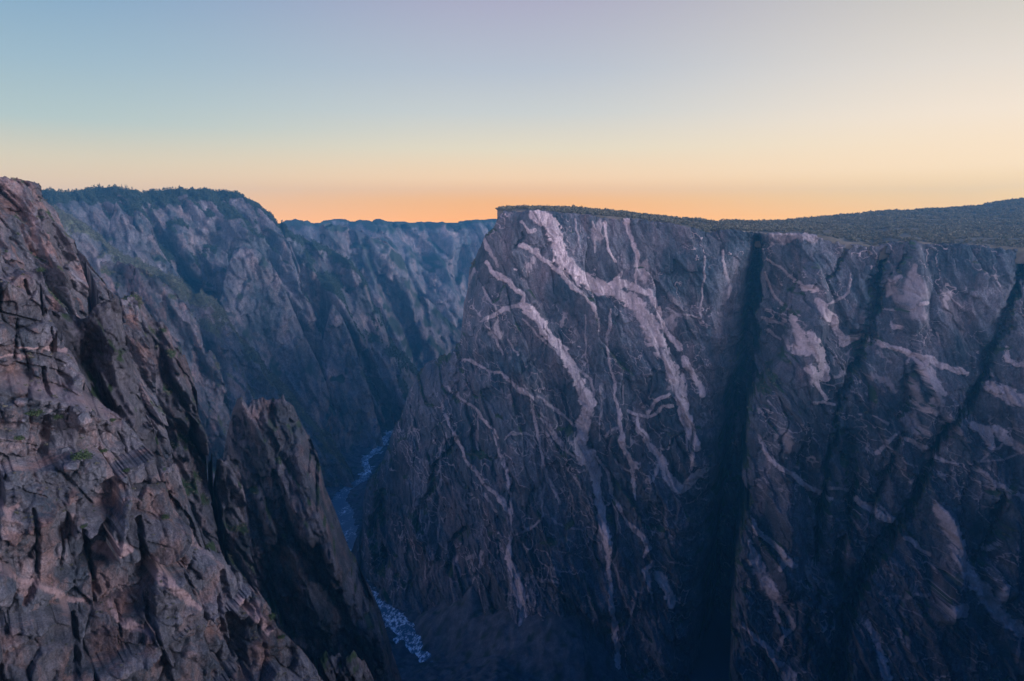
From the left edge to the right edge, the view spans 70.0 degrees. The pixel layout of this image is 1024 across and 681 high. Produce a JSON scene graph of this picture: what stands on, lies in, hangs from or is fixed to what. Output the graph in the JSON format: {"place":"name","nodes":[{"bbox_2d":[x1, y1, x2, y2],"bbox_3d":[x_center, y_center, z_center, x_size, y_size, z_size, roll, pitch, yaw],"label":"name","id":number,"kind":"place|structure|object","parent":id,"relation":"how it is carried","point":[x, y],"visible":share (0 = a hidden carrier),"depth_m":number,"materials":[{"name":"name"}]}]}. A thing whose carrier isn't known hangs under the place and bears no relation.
{"place":"outdoors","nodes":[
{"label":"outdoors","id":0,"kind":"place"},
{"bbox_2d":[0,176,172,459],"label":"cliff","id":1,"kind":"structure","parent":0,"point":[75,288],"depth_m":286.66,"materials":[{"name":"grey stone"}]},
{"bbox_2d":[5,177,164,413],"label":"scrub","id":2,"kind":"object","parent":1,"relation":"on","point":[62,269],"visible":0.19,"depth_m":283.69,"materials":[{"name":"green plant"}]},
{"bbox_2d":[48,297,164,466],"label":"shaded buttress","id":3,"kind":"structure","parent":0,"point":[95,341],"depth_m":193.08,"materials":[{"name":"grey stone"}]},
{"bbox_2d":[108,201,156,266],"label":"canyon spur","id":4,"kind":"structure","parent":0,"point":[124,235],"depth_m":1940.27,"materials":[{"name":"grey stone"}]},
{"bbox_2d":[132,211,176,275],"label":"canyon spur","id":5,"kind":"structure","parent":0,"point":[163,264],"depth_m":1997.84,"materials":[{"name":"grey stone"}]},
{"bbox_2d":[0,249,322,680],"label":"cliff","id":6,"kind":"structure","parent":0,"point":[129,566],"depth_m":159.53,"materials":[{"name":"grey stone"}]},
{"bbox_2d":[4,407,11,412],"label":"boulder","id":7,"kind":"object","parent":6,"relation":"on","point":[7,410],"visible":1,"depth_m":151.61,"materials":[{"name":"grey stone"}]},
{"bbox_2d":[14,435,24,440],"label":"bush","id":8,"kind":"object","parent":6,"relation":"on","point":[20,438],"visible":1,"depth_m":154.32,"materials":[{"name":"green plant"}]},
{"bbox_2d":[13,398,27,406],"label":"boulder","id":9,"kind":"object","parent":6,"relation":"on","point":[21,402],"visible":1,"depth_m":154.54,"materials":[{"name":"grey stone"}]},
{"bbox_2d":[28,408,44,416],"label":"bush","id":10,"kind":"object","parent":6,"relation":"on","point":[33,412],"visible":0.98,"depth_m":156.99,"materials":[{"name":"green plant"}]},
{"bbox_2d":[54,414,63,418],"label":"bush","id":11,"kind":"object","parent":6,"relation":"on","point":[58,416],"visible":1,"depth_m":161.25,"materials":[{"name":"green plant"}]},
{"bbox_2d":[57,447,69,453],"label":"boulder","id":12,"kind":"object","parent":6,"relation":"on","point":[61,450],"visible":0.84,"depth_m":159.75,"materials":[{"name":"grey stone"}]},
{"bbox_2d":[63,462,76,471],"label":"boulder","id":13,"kind":"object","parent":6,"relation":"on","point":[69,466],"visible":1,"depth_m":150.39,"materials":[{"name":"grey stone"}]},
{"bbox_2d":[70,448,93,460],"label":"bush","id":14,"kind":"object","parent":6,"relation":"on","point":[78,455],"visible":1,"depth_m":155.09,"materials":[{"name":"green plant"}]},
{"bbox_2d":[77,412,91,426],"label":"boulder","id":15,"kind":"object","parent":6,"relation":"on","point":[84,419],"visible":1,"depth_m":158.79,"materials":[{"name":"grey stone"}]},
{"bbox_2d":[90,411,95,416],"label":"boulder","id":16,"kind":"object","parent":6,"relation":"on","point":[93,413],"visible":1,"depth_m":160.93,"materials":[{"name":"grey stone"}]},
{"bbox_2d":[0,267,307,680],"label":"scrub","id":17,"kind":"object","parent":6,"relation":"on","point":[88,559],"visible":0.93,"depth_m":160.20,"materials":[{"name":"green plant"}]},
{"bbox_2d":[268,613,276,619],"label":"bush","id":18,"kind":"object","parent":6,"relation":"on","point":[271,616],"visible":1,"depth_m":174.45,"materials":[{"name":"green plant"}]},
{"bbox_2d":[100,261,230,483],"bbox_3d":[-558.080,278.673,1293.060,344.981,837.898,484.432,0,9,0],"label":"jagged spur","id":19,"kind":"structure","parent":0,"point":[178,319],"depth_m":1199.45,"materials":[{"name":"grey stone"}]},
{"bbox_2d":[99,265,225,472],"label":"scrub","id":20,"kind":"object","parent":19,"relation":"on","point":[108,271],"visible":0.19,"depth_m":1198.49,"materials":[{"name":"green plant"}]},
{"bbox_2d":[77,249,258,588],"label":"broken cliff","id":21,"kind":"structure","parent":0,"point":[224,493],"depth_m":392.68,"materials":[{"name":"grey stone"}]},
{"bbox_2d":[100,278,253,578],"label":"scrub","id":22,"kind":"object","parent":21,"relation":"on","point":[173,443],"visible":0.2,"depth_m":393.67,"materials":[{"name":"green plant"}]},
{"bbox_2d":[141,400,216,551],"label":"leaning column","id":23,"kind":"structure","parent":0,"point":[207,544],"depth_m":240.35,"materials":[{"name":"grey stone"}]},
{"bbox_2d":[159,463,205,549],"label":"rock blade","id":24,"kind":"object","parent":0,"point":[179,501],"visible":0.23,"depth_m":178.09,"materials":[{"name":"grey stone"}]},
{"bbox_2d":[43,186,322,365],"bbox_3d":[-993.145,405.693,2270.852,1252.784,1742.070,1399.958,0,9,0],"label":"mountain","id":25,"kind":"structure","parent":0,"point":[229,237],"depth_m":2217.21,"materials":[{"name":"grey stone"}]},
{"bbox_2d":[42,184,320,332],"bbox_3d":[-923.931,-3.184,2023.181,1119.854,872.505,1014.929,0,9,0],"label":"forest","id":26,"kind":"object","parent":25,"relation":"on","point":[67,196],"visible":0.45,"depth_m":2227.49,"materials":[{"name":"green plant"}]},
{"bbox_2d":[54,207,353,487],"bbox_3d":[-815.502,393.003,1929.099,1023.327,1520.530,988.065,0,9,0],"label":"wooded ridge","id":27,"kind":"structure","parent":0,"point":[226,347],"depth_m":1763.71,"materials":[{"name":"grey stone"}]},
{"bbox_2d":[49,204,356,485],"bbox_3d":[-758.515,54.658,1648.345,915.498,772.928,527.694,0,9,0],"label":"forest","id":28,"kind":"object","parent":27,"relation":"on","point":[204,295],"visible":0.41,"depth_m":1790.89,"materials":[{"name":"green plant"}]},
{"bbox_2d":[219,246,340,450],"bbox_3d":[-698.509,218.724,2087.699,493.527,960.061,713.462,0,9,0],"label":"canyon spur","id":29,"kind":"structure","parent":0,"point":[254,302],"depth_m":2020.20,"materials":[{"name":"grey stone"}]},
{"bbox_2d":[223,395,401,680],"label":"rock pinnacle","id":30,"kind":"object","parent":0,"point":[307,578],"visible":0.68,"depth_m":559.74,"materials":[{"name":"grey stone"}]},
{"bbox_2d":[241,397,384,641],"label":"scrub","id":31,"kind":"object","parent":30,"relation":"on","point":[279,461],"visible":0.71,"depth_m":560.71,"materials":[{"name":"green plant"}]},
{"bbox_2d":[315,650,373,680],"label":"outcrop","id":32,"kind":"object","parent":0,"point":[351,667],"visible":0.77,"depth_m":213.42,"materials":[{"name":"grey stone"}]},
{"bbox_2d":[278,223,417,429],"bbox_3d":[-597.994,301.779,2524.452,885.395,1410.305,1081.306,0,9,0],"label":"spur","id":33,"kind":"structure","parent":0,"point":[381,371],"depth_m":2342.59,"materials":[{"name":"grey stone"}]},
{"bbox_2d":[279,223,418,429],"bbox_3d":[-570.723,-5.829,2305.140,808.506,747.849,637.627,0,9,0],"label":"forest","id":34,"kind":"object","parent":33,"relation":"on","point":[335,284],"visible":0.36,"depth_m":2415.03,"materials":[{"name":"green plant"}]},
{"bbox_2d":[320,304,383,446],"bbox_3d":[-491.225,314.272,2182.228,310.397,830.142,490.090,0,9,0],"label":"canyon spur","id":35,"kind":"structure","parent":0,"point":[346,388],"depth_m":2082.84,"materials":[{"name":"grey stone"}]},
{"bbox_2d":[331,428,432,662],"bbox_3d":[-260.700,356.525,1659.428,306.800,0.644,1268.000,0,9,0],"label":"river","id":36,"kind":"structure","parent":0,"point":[398,623],"depth_m":1408.16,"materials":[{"name":"liquid"}]},
{"bbox_2d":[283,219,496,331],"bbox_3d":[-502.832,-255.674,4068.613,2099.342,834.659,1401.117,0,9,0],"label":"distant canyon wall","id":37,"kind":"structure","parent":0,"point":[438,258],"depth_m":3986.16,"materials":[{"name":"grey stone"}]},
{"bbox_2d":[319,223,460,367],"bbox_3d":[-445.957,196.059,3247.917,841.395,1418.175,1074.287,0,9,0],"label":"ridge","id":38,"kind":"structure","parent":0,"point":[421,331],"depth_m":3042.60,"materials":[{"name":"grey stone"}]},
{"bbox_2d":[324,368,630,680],"bbox_3d":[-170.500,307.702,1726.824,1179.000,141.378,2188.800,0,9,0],"label":"canyon floor","id":39,"kind":"structure","parent":0,"point":[461,640],"depth_m":1021.39,"materials":[{"name":"stone"}]},
{"bbox_2d":[0,0,1023,222],"label":"sky","id":40,"kind":"structure","parent":0,"point":[314,111],"materials":[{"name":"blue"}]},
{"bbox_2d":[351,209,756,680],"bbox_3d":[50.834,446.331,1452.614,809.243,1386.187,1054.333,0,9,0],"label":"painted wall","id":41,"kind":"structure","parent":0,"point":[681,295],"depth_m":1079.79,"materials":[{"name":"grey stone"}]},
{"bbox_2d":[684,608,729,680],"bbox_3d":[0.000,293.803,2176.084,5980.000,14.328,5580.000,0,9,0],"label":"ground","id":42,"kind":"structure","parent":0,"point":[713,661],"depth_m":1095.87,"materials":[{"name":"black stone"}]},
{"bbox_2d":[497,204,1023,263],"bbox_3d":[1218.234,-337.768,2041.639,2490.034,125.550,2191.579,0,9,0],"label":"plateau","id":43,"kind":"structure","parent":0,"point":[1019,259],"depth_m":1076.76,"materials":[{"name":"plant"}]},
{"bbox_2d":[495,197,1023,246],"bbox_3d":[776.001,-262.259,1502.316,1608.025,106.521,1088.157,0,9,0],"label":"scrub","id":44,"kind":"object","parent":43,"relation":"on","point":[949,227],"visible":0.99,"depth_m":1272.15,"materials":[{"name":"green plant"}]},
{"bbox_2d":[717,232,1023,680],"bbox_3d":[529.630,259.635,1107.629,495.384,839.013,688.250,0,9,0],"label":"wall","id":45,"kind":"structure","parent":0,"point":[954,331],"depth_m":978.12,"materials":[{"name":"grey stone"}]},
{"bbox_2d":[361,226,1022,679],"bbox_3d":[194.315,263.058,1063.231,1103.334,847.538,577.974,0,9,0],"label":"scrub","id":46,"kind":"object","parent":45,"relation":"on","point":[743,468],"visible":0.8,"depth_m":1017.71,"materials":[{"name":"green plant"}]},
{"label":"boulder","id":47,"kind":"object","parent":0,"visible":0},
{"bbox_2d":[73,406,78,412],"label":"boulder","id":48,"kind":"object","parent":47,"relation":"on","point":[75,409],"visible":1,"depth_m":158.74,"materials":[{"name":"grey stone"}]}
]}

